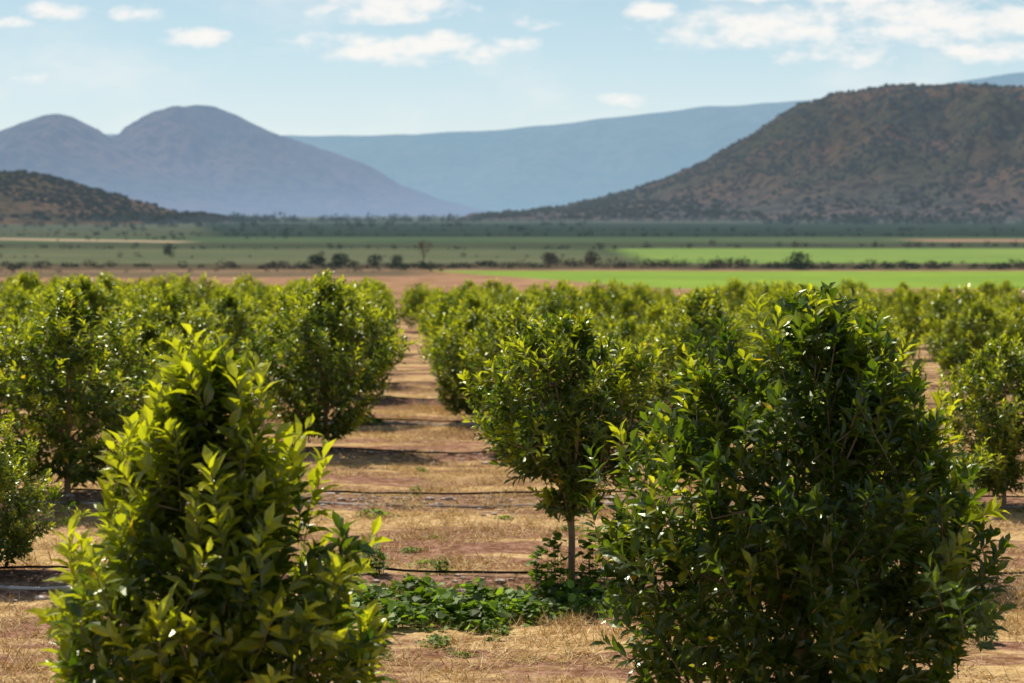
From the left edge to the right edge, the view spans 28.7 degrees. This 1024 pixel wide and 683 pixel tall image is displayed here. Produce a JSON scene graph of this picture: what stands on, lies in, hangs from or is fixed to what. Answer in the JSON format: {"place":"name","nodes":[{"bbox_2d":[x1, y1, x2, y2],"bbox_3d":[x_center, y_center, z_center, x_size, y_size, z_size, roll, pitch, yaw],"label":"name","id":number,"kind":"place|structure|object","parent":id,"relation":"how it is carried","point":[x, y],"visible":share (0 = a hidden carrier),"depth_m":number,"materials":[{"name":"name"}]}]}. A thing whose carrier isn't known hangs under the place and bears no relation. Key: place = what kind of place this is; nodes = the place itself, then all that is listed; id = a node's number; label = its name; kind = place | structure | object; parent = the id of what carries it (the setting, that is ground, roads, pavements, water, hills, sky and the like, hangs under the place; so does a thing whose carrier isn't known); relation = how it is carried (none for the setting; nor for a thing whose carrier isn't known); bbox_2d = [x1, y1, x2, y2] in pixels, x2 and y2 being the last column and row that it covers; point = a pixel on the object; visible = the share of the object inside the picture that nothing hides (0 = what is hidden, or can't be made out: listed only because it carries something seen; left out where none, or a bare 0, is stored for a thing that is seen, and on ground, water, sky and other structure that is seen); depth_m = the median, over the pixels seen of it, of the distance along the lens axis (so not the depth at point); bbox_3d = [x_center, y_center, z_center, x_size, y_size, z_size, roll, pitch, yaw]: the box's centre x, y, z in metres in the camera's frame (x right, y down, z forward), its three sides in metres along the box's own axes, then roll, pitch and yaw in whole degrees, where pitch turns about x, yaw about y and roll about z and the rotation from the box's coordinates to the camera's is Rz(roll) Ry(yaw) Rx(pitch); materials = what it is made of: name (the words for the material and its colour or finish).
{"place":"outdoors","nodes":[
{"label":"outdoors","id":0,"kind":"place"},
{"bbox_2d":[0,169,237,224],"bbox_3d":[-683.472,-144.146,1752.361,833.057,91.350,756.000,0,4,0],"label":"hill","id":1,"kind":"structure","parent":0,"point":[36,195],"depth_m":1649.94,"materials":[{"name":"green plant"}]},
{"bbox_2d":[0,114,381,216],"bbox_3d":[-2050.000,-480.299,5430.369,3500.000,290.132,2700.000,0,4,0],"label":"mountain","id":2,"kind":"structure","parent":0,"point":[65,147],"depth_m":4995.81,"materials":[{"name":"blue stone"}]},
{"bbox_2d":[110,105,491,215],"bbox_3d":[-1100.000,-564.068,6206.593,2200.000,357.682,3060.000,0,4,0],"label":"mountain","id":3,"kind":"structure","parent":0,"point":[223,151],"depth_m":5619.14,"materials":[{"name":"blue stone"}]},
{"bbox_2d":[0,216,1023,682],"bbox_3d":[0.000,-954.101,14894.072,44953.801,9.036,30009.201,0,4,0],"label":"ground","id":4,"kind":"structure","parent":0,"point":[760,246],"depth_m":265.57,"materials":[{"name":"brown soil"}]},
{"bbox_2d":[0,317,13,375],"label":"citrus tree","id":5,"kind":"object","parent":4,"relation":"on","point":[5,346],"visible":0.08,"depth_m":32.43,"materials":[{"name":"green plant"}]},
{"bbox_2d":[0,299,31,348],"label":"citrus tree","id":6,"kind":"object","parent":4,"relation":"on","point":[2,306],"visible":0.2,"depth_m":46.22,"materials":[{"name":"green plant"}]},
{"bbox_2d":[0,417,90,565],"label":"citrus tree","id":7,"kind":"object","parent":4,"relation":"on","point":[21,533],"visible":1,"depth_m":19.13,"materials":[{"name":"green plant"}]},
{"bbox_2d":[2,305,107,413],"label":"citrus tree","id":8,"kind":"object","parent":4,"relation":"on","point":[39,372],"visible":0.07,"depth_m":39.30,"materials":[{"name":"green plant"}]},
{"bbox_2d":[60,500,83,508],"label":"weeds","id":9,"kind":"object","parent":4,"relation":"on","point":[76,503],"visible":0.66,"depth_m":25.15,"materials":[{"name":"green plant"}]},
{"bbox_2d":[9,273,143,393],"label":"citrus tree","id":10,"kind":"object","parent":4,"relation":"on","point":[93,295],"visible":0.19,"depth_m":45.84,"materials":[{"name":"green plant"}]},
{"bbox_2d":[0,284,172,493],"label":"citrus tree","id":11,"kind":"object","parent":4,"relation":"on","point":[56,406],"visible":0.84,"depth_m":25.28,"materials":[{"name":"green plant"}]},
{"bbox_2d":[82,316,218,441],"bbox_3d":[-5.815,0.756,32.231,2.439,2.314,2.976,-1,4,-16],"label":"citrus tree","id":12,"kind":"object","parent":4,"relation":"on","point":[153,332],"visible":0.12,"depth_m":32.13,"materials":[{"name":"green plant"}]},
{"bbox_2d":[89,283,234,397],"bbox_3d":[-7.079,0.279,39.371,3.046,2.868,2.530,3,5,38],"label":"citrus tree","id":13,"kind":"object","parent":4,"relation":"on","point":[162,307],"visible":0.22,"depth_m":38.96,"materials":[{"name":"green plant"}]},
{"bbox_2d":[163,242,174,254],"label":"bush","id":14,"kind":"object","parent":4,"relation":"on","point":[167,250],"visible":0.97,"depth_m":394.55,"materials":[{"name":"green plant"}]},
{"bbox_2d":[24,323,398,682],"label":"citrus tree","id":15,"kind":"object","parent":4,"relation":"on","point":[240,622],"visible":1,"depth_m":9.41,"materials":[{"name":"green plant"}]},
{"bbox_2d":[173,290,298,390],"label":"citrus tree","id":16,"kind":"object","parent":4,"relation":"on","point":[233,313],"visible":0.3,"depth_m":46.59,"materials":[{"name":"green plant"}]},
{"bbox_2d":[210,271,419,443],"bbox_3d":[-3.257,0.375,33.633,3.592,3.129,2.943,1,4,14],"label":"citrus tree","id":17,"kind":"object","parent":4,"relation":"on","point":[317,358],"visible":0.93,"depth_m":33.15,"materials":[{"name":"green plant"}]},
{"bbox_2d":[307,253,325,264],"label":"bush","id":18,"kind":"object","parent":4,"relation":"on","point":[318,259],"visible":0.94,"depth_m":317.17,"materials":[{"name":"green plant"}]},
{"bbox_2d":[270,268,404,413],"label":"citrus tree","id":19,"kind":"object","parent":4,"relation":"on","point":[366,291],"visible":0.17,"depth_m":40.05,"materials":[{"name":"green plant"}]},
{"bbox_2d":[331,252,349,264],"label":"bush","id":20,"kind":"object","parent":4,"relation":"on","point":[339,257],"visible":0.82,"depth_m":319.29,"materials":[{"name":"green plant"}]},
{"bbox_2d":[318,574,385,594],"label":"weeds","id":21,"kind":"object","parent":4,"relation":"on","point":[373,585],"visible":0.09,"depth_m":18.58,"materials":[{"name":"green plant"}]},
{"bbox_2d":[337,309,408,396],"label":"citrus tree","id":22,"kind":"object","parent":4,"relation":"on","point":[358,389],"visible":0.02,"depth_m":47.02,"materials":[{"name":"green plant"}]},
{"bbox_2d":[361,543,388,576],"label":"weeds","id":23,"kind":"object","parent":4,"relation":"on","point":[381,556],"visible":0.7,"depth_m":19.31,"materials":[{"name":"green plant"}]},
{"bbox_2d":[366,253,383,265],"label":"bush","id":24,"kind":"object","parent":4,"relation":"on","point":[376,259],"visible":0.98,"depth_m":311.94,"materials":[{"name":"green plant"}]},
{"bbox_2d":[362,414,387,424],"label":"weeds","id":25,"kind":"object","parent":4,"relation":"on","point":[376,419],"visible":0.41,"depth_m":39.37,"materials":[{"name":"green plant"}]},
{"bbox_2d":[355,507,405,518],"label":"weeds","id":26,"kind":"object","parent":4,"relation":"on","point":[379,512],"visible":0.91,"depth_m":24.72,"materials":[{"name":"green plant"}]},
{"bbox_2d":[350,583,414,618],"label":"weeds","id":27,"kind":"object","parent":4,"relation":"on","point":[371,596],"visible":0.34,"depth_m":17.47,"materials":[{"name":"green plant"}]},
{"bbox_2d":[381,651,396,660],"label":"weeds","id":28,"kind":"object","parent":4,"relation":"on","point":[386,653],"visible":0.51,"depth_m":15.66,"materials":[{"name":"green plant"}]},
{"bbox_2d":[389,253,403,265],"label":"bush","id":29,"kind":"object","parent":4,"relation":"on","point":[394,259],"visible":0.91,"depth_m":315.95,"materials":[{"name":"green plant"}]},
{"bbox_2d":[348,596,467,630],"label":"weeds","id":30,"kind":"object","parent":4,"relation":"on","point":[394,612],"visible":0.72,"depth_m":16.83,"materials":[{"name":"green plant"}]},
{"bbox_2d":[396,546,428,554],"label":"weeds","id":31,"kind":"object","parent":4,"relation":"on","point":[407,549],"visible":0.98,"depth_m":21.66,"materials":[{"name":"green plant"}]},
{"bbox_2d":[405,484,422,496],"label":"weeds","id":32,"kind":"object","parent":4,"relation":"on","point":[418,488],"visible":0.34,"depth_m":26.98,"materials":[{"name":"green plant"}]},
{"bbox_2d":[382,573,450,597],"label":"weeds","id":33,"kind":"object","parent":4,"relation":"on","point":[412,582],"visible":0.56,"depth_m":18.43,"materials":[{"name":"green plant"}]},
{"bbox_2d":[397,559,437,568],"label":"weeds","id":34,"kind":"object","parent":4,"relation":"on","point":[421,563],"visible":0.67,"depth_m":20.64,"materials":[{"name":"green plant"}]},
{"bbox_2d":[418,240,434,263],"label":"bare tree","id":35,"kind":"object","parent":4,"relation":"on","point":[421,244],"visible":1,"depth_m":311.40,"materials":[{"name":"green plant"}]},
{"bbox_2d":[395,583,471,629],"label":"weeds","id":36,"kind":"object","parent":4,"relation":"on","point":[418,594],"visible":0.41,"depth_m":17.51,"materials":[{"name":"green plant"}]},
{"bbox_2d":[414,633,457,651],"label":"weeds","id":37,"kind":"object","parent":4,"relation":"on","point":[437,639],"visible":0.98,"depth_m":16.15,"materials":[{"name":"green plant"}]},
{"bbox_2d":[425,557,456,574],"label":"weeds","id":38,"kind":"object","parent":4,"relation":"on","point":[438,566],"visible":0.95,"depth_m":19.57,"materials":[{"name":"green plant"}]},
{"bbox_2d":[408,589,516,629],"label":"weeds","id":39,"kind":"object","parent":4,"relation":"on","point":[450,601],"visible":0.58,"depth_m":17.21,"materials":[{"name":"green plant"}]},
{"bbox_2d":[447,651,477,658],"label":"weeds","id":40,"kind":"object","parent":4,"relation":"on","point":[465,653],"visible":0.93,"depth_m":15.79,"materials":[{"name":"green plant"}]},
{"bbox_2d":[418,306,507,418],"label":"citrus tree","id":41,"kind":"object","parent":4,"relation":"on","point":[468,323],"visible":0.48,"depth_m":39.60,"materials":[{"name":"green plant"}]},
{"bbox_2d":[419,293,513,395],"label":"citrus tree","id":42,"kind":"object","parent":4,"relation":"on","point":[474,301],"visible":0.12,"depth_m":46.61,"materials":[{"name":"green plant"}]},
{"bbox_2d":[438,596,512,640],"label":"weeds","id":43,"kind":"object","parent":4,"relation":"on","point":[474,610],"visible":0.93,"depth_m":16.98,"materials":[{"name":"green plant"}]},
{"bbox_2d":[456,620,514,637],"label":"weeds","id":44,"kind":"object","parent":4,"relation":"on","point":[498,623],"visible":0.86,"depth_m":16.76,"materials":[{"name":"green plant"}]},
{"bbox_2d":[0,396,975,608],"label":"stones","id":45,"kind":"object","parent":4,"relation":"on","point":[39,597],"visible":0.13,"depth_m":25.96,"materials":[{"name":"stone"}]},
{"bbox_2d":[425,576,551,603],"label":"weeds","id":46,"kind":"object","parent":4,"relation":"on","point":[470,587],"visible":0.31,"depth_m":18.04,"materials":[{"name":"green plant"}]},
{"bbox_2d":[9,420,971,428],"bbox_3d":[-2.508,1.612,39.381,30.903,0.506,0.299,0,4,-4],"label":"irrigation pipe","id":47,"kind":"object","parent":4,"relation":"on","point":[425,423],"visible":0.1,"depth_m":39.43,"materials":[{"name":"black plastic"}]},
{"bbox_2d":[1,413,994,424],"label":"drip hose","id":48,"kind":"object","parent":4,"relation":"on","point":[430,420],"visible":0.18,"depth_m":39.70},
{"bbox_2d":[493,515,513,519],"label":"weeds","id":49,"kind":"object","parent":4,"relation":"on","point":[505,516],"visible":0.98,"depth_m":24.69,"materials":[{"name":"green plant"}]},
{"bbox_2d":[0,585,1022,594],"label":"irrigation pipe","id":50,"kind":"object","parent":4,"relation":"on","point":[31,588],"visible":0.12,"depth_m":18.53,"materials":[{"name":"black plastic"}]},
{"bbox_2d":[0,269,1023,386],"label":"citrus orchard","id":51,"kind":"object","parent":4,"relation":"on","point":[919,313],"visible":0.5,"depth_m":74.25,"materials":[{"name":"green plant"}]},
{"bbox_2d":[0,210,1023,273],"bbox_3d":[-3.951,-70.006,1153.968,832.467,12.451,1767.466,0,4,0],"label":"distant trees","id":52,"kind":"object","parent":4,"relation":"on","point":[851,219],"visible":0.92,"depth_m":1461.62,"materials":[{"name":"green plant"}]},
{"bbox_2d":[0,565,1023,574],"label":"drip hose","id":53,"kind":"object","parent":4,"relation":"on","point":[395,569],"visible":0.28,"depth_m":19.44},
{"bbox_2d":[1,253,1023,269],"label":"hedgerow","id":54,"kind":"object","parent":4,"relation":"on","point":[712,265],"visible":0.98,"depth_m":301.54,"materials":[{"name":"green plant"}]},
{"bbox_2d":[5,500,1023,507],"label":"irrigation pipe","id":55,"kind":"object","parent":4,"relation":"on","point":[611,503],"visible":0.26,"depth_m":25.63,"materials":[{"name":"black plastic"}]},
{"bbox_2d":[9,487,1023,497],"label":"drip hose","id":56,"kind":"object","parent":4,"relation":"on","point":[458,493],"visible":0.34,"depth_m":26.41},
{"bbox_2d":[457,298,577,433],"bbox_3d":[0.127,0.639,32.727,2.124,2.696,2.557,0,4,0],"label":"citrus tree","id":57,"kind":"object","parent":4,"relation":"on","point":[491,350],"visible":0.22,"depth_m":32.77,"materials":[{"name":"green plant"}]},
{"bbox_2d":[487,586,563,618],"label":"weeds","id":58,"kind":"object","parent":4,"relation":"on","point":[509,593],"visible":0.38,"depth_m":17.86,"materials":[{"name":"green plant"}]},
{"bbox_2d":[526,545,546,588],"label":"weeds","id":59,"kind":"object","parent":4,"relation":"on","point":[535,572],"visible":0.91,"depth_m":19.05,"materials":[{"name":"green plant"}]},
{"bbox_2d":[478,592,605,626],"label":"weeds","id":60,"kind":"object","parent":4,"relation":"on","point":[531,605],"visible":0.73,"depth_m":17.32,"materials":[{"name":"green plant"}]},
{"bbox_2d":[541,251,558,262],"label":"bush","id":61,"kind":"object","parent":4,"relation":"on","point":[548,256],"visible":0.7,"depth_m":329.26,"materials":[{"name":"green plant"}]},
{"bbox_2d":[531,530,571,584],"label":"weeds","id":62,"kind":"object","parent":4,"relation":"on","point":[553,542],"visible":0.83,"depth_m":19.16,"materials":[{"name":"green plant"}]},
{"bbox_2d":[525,577,586,599],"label":"weeds","id":63,"kind":"object","parent":4,"relation":"on","point":[548,587],"visible":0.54,"depth_m":18.42,"materials":[{"name":"green plant"}]},
{"bbox_2d":[457,304,676,579],"bbox_3d":[0.494,1.042,19.237,1.870,2.778,2.100,4,5,44],"label":"citrus tree","id":64,"kind":"object","parent":4,"relation":"on","point":[551,455],"visible":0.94,"depth_m":18.95,"materials":[{"name":"green plant"}]},
{"bbox_2d":[557,524,588,532],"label":"weeds","id":65,"kind":"object","parent":4,"relation":"on","point":[586,528],"visible":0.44,"depth_m":23.57,"materials":[{"name":"green plant"}]},
{"bbox_2d":[562,570,592,590],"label":"weeds","id":66,"kind":"object","parent":4,"relation":"on","point":[584,580],"visible":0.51,"depth_m":18.77,"materials":[{"name":"green plant"}]},
{"bbox_2d":[142,395,1015,404],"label":"drip hose","id":67,"kind":"object","parent":4,"relation":"on","point":[459,399],"visible":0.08,"depth_m":46.67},
{"bbox_2d":[538,588,623,620],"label":"weeds","id":68,"kind":"object","parent":4,"relation":"on","point":[576,600],"visible":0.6,"depth_m":17.74,"materials":[{"name":"green plant"}]},
{"bbox_2d":[574,532,604,586],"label":"weeds","id":69,"kind":"object","parent":4,"relation":"on","point":[590,572],"visible":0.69,"depth_m":19.06,"materials":[{"name":"green plant"}]},
{"bbox_2d":[584,248,597,264],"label":"bush","id":70,"kind":"object","parent":4,"relation":"on","point":[588,254],"visible":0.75,"depth_m":317.81,"materials":[{"name":"green plant"}]},
{"bbox_2d":[556,583,652,610],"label":"weeds","id":71,"kind":"object","parent":4,"relation":"on","point":[586,586],"visible":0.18,"depth_m":18.39,"materials":[{"name":"green plant"}]},
{"bbox_2d":[593,544,616,579],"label":"weeds","id":72,"kind":"object","parent":4,"relation":"on","point":[605,561],"visible":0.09,"depth_m":19.38,"materials":[{"name":"green plant"}]},
{"bbox_2d":[576,316,637,384],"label":"citrus tree","id":73,"kind":"object","parent":4,"relation":"on","point":[607,321],"visible":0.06,"depth_m":47.42,"materials":[{"name":"green plant"}]},
{"bbox_2d":[282,368,956,374],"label":"drip hose","id":74,"kind":"object","parent":4,"relation":"on","point":[429,370],"visible":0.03,"depth_m":60.48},
{"bbox_2d":[220,446,1022,458],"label":"drip hose","id":75,"kind":"object","parent":4,"relation":"on","point":[429,452],"visible":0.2,"depth_m":32.87,"materials":[{"name":"black plastic"}]},
{"bbox_2d":[581,314,667,419],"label":"citrus tree","id":76,"kind":"object","parent":4,"relation":"on","point":[629,327],"visible":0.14,"depth_m":40.32,"materials":[{"name":"green plant"}]},
{"bbox_2d":[271,380,1017,387],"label":"drip hose","id":77,"kind":"object","parent":4,"relation":"on","point":[435,382],"visible":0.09,"depth_m":53.55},
{"bbox_2d":[668,302,756,385],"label":"citrus tree","id":78,"kind":"object","parent":4,"relation":"on","point":[721,313],"visible":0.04,"depth_m":47.36,"materials":[{"name":"green plant"}]},
{"bbox_2d":[629,285,800,450],"bbox_3d":[3.433,0.525,33.245,2.803,2.920,2.699,2,4,25],"label":"citrus tree","id":79,"kind":"object","parent":4,"relation":"on","point":[703,307],"visible":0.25,"depth_m":33.05,"materials":[{"name":"green plant"}]},
{"bbox_2d":[745,327,824,423],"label":"citrus tree","id":80,"kind":"object","parent":4,"relation":"on","point":[785,354],"visible":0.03,"depth_m":40.02,"materials":[{"name":"green plant"}]},
{"bbox_2d":[577,281,1019,682],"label":"citrus tree","id":81,"kind":"object","parent":4,"relation":"on","point":[793,546],"visible":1,"depth_m":11.74,"materials":[{"name":"green plant"}]},
{"bbox_2d":[782,250,814,269],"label":"bush","id":82,"kind":"object","parent":4,"relation":"on","point":[801,265],"visible":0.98,"depth_m":291.48,"materials":[{"name":"green plant"}]},
{"bbox_2d":[795,298,929,425],"bbox_3d":[5.902,0.635,33.513,2.440,2.731,2.121,3,5,38],"label":"citrus tree","id":83,"kind":"object","parent":4,"relation":"on","point":[862,308],"visible":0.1,"depth_m":33.26,"materials":[{"name":"green plant"}]},
{"bbox_2d":[820,400,1004,564],"bbox_3d":[3.863,1.403,19.672,1.918,2.022,1.593,1,4,16],"label":"citrus tree","id":84,"kind":"object","parent":4,"relation":"on","point":[979,457],"visible":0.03,"depth_m":19.44,"materials":[{"name":"green plant"}]},
{"bbox_2d":[963,567,973,584],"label":"weeds","id":85,"kind":"object","parent":4,"relation":"on","point":[965,578],"visible":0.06,"depth_m":19.11,"materials":[{"name":"green plant"}]},
{"bbox_2d":[920,297,1023,395],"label":"citrus tree","id":86,"kind":"object","parent":4,"relation":"on","point":[970,334],"visible":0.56,"depth_m":47.91,"materials":[{"name":"green plant"}]},
{"bbox_2d":[933,331,1023,507],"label":"citrus tree","id":87,"kind":"object","parent":4,"relation":"on","point":[1003,440],"visible":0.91,"depth_m":25.86,"materials":[{"name":"green plant"}]},
{"bbox_2d":[968,612,998,645],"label":"weeds","id":88,"kind":"object","parent":4,"relation":"on","point":[988,636],"visible":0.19,"depth_m":16.54,"materials":[{"name":"green plant"}]},
{"bbox_2d":[0,0,1023,135],"label":"sky","id":89,"kind":"structure","parent":0,"point":[284,67],"materials":[{"name":"blue"}]},
{"bbox_2d":[106,72,1023,212],"bbox_3d":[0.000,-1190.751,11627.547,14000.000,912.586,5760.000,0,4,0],"label":"distant ridge","id":90,"kind":"structure","parent":0,"point":[521,168],"depth_m":10729.52,"materials":[{"name":"blue stone"}]},
{"bbox_2d":[457,82,1023,220],"bbox_3d":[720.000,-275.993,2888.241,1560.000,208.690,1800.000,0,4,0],"label":"hill","id":91,"kind":"structure","parent":0,"point":[904,150],"depth_m":2497.47,"materials":[{"name":"soil"}]}
]}

